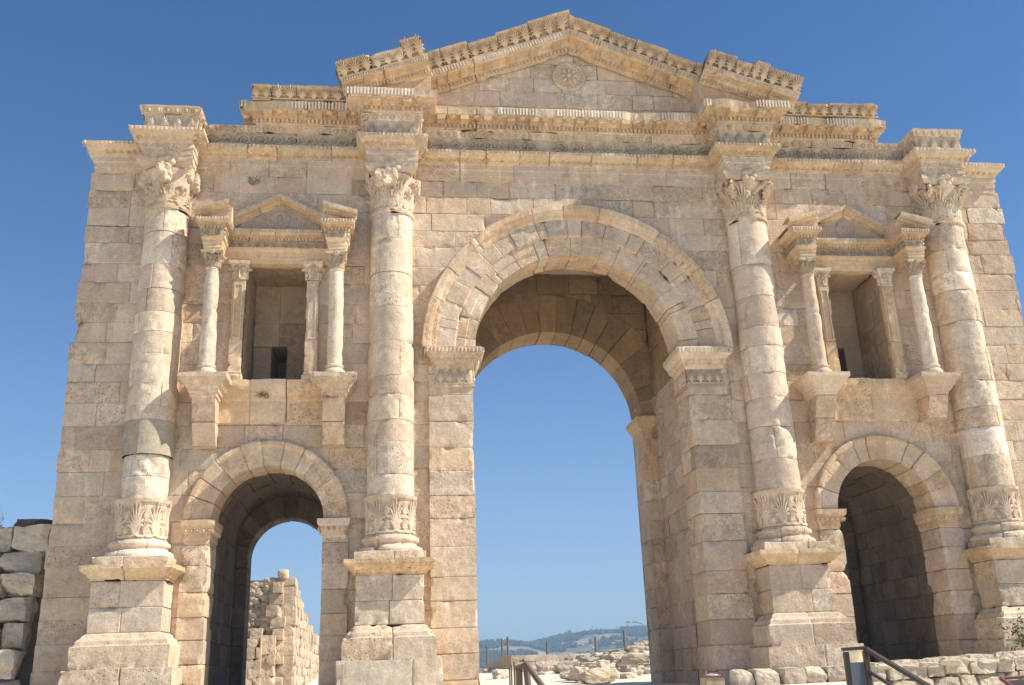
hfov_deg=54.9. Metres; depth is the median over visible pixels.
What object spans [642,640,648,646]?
boulder
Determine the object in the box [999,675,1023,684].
information board
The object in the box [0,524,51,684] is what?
rubble wall
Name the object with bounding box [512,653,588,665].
field wall
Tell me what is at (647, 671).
boulder
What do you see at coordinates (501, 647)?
wooden pole
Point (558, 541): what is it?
sky
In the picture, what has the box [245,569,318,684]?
ruined wall
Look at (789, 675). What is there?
stone footing
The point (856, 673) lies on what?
metal handrail
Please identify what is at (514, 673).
fence post
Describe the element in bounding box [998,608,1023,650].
green bush
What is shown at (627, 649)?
boulder
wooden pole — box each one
[486,646,487,663]
[501,639,502,655]
[507,637,508,655]
[594,637,596,652]
[623,630,625,646]
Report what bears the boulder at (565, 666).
on the rubble
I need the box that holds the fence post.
[513,662,515,684]
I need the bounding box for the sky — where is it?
[0,0,1023,640]
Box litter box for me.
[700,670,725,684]
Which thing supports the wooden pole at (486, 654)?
on the ground
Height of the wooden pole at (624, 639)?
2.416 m
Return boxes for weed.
[248,176,260,184]
[254,391,269,398]
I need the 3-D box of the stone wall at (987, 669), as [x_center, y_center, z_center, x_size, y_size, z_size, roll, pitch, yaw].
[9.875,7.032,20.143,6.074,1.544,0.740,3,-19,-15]
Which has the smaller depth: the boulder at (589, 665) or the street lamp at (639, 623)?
the boulder at (589, 665)
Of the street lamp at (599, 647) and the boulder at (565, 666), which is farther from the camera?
the street lamp at (599, 647)
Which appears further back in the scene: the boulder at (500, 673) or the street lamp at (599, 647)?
the street lamp at (599, 647)
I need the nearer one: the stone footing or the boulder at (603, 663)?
the stone footing
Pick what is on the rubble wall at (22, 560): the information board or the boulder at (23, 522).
the boulder at (23, 522)
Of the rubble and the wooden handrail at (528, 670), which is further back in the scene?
the rubble
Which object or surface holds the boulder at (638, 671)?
on the ground
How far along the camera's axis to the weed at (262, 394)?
23.65 m
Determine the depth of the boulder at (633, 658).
46.81 m
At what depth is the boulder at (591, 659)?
49.50 m
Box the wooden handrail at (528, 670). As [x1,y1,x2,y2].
[514,661,544,684]
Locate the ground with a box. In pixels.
[306,668,969,684]
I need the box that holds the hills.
[479,630,647,672]
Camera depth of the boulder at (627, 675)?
38.06 m
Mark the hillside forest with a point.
(568, 637)
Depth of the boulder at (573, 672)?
36.94 m
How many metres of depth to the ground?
37.77 m
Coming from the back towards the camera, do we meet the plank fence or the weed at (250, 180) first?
the plank fence
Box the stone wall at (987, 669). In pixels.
[863,651,1023,684]
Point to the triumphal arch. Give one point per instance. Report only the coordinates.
(775, 309)
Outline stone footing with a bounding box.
[730,665,845,684]
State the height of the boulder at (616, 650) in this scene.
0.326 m
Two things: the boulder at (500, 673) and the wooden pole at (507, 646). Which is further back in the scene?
the wooden pole at (507, 646)
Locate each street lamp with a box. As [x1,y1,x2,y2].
[578,642,615,651]
[626,621,647,634]
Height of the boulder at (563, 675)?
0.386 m
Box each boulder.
[13,519,52,526]
[491,669,510,678]
[535,662,552,671]
[555,660,578,673]
[559,670,569,679]
[568,666,588,681]
[577,667,618,683]
[580,657,599,662]
[580,662,595,668]
[596,659,609,667]
[599,654,622,662]
[608,648,623,652]
[616,652,649,667]
[619,672,636,678]
[623,645,646,652]
[626,667,644,675]
[631,642,644,645]
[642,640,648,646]
[643,667,650,673]
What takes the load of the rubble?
on the ground
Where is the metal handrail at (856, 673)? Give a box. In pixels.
[841,646,930,684]
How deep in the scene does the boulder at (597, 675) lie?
35.38 m
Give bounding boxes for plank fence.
[483,656,511,669]
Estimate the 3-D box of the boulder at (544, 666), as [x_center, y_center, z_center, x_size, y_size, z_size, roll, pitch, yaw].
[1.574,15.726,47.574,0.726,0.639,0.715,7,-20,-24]
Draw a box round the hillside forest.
[479,625,647,667]
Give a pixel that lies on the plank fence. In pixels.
(503, 662)
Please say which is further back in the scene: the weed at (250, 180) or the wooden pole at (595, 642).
the wooden pole at (595, 642)
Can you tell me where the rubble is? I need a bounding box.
[482,646,649,672]
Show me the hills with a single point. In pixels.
(584, 639)
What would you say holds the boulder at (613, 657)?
on the ground
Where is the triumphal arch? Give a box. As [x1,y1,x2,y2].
[29,9,1023,684]
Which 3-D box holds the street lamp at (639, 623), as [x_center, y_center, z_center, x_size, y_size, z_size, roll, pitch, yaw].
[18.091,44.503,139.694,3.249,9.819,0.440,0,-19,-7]
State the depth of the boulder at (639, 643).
56.02 m

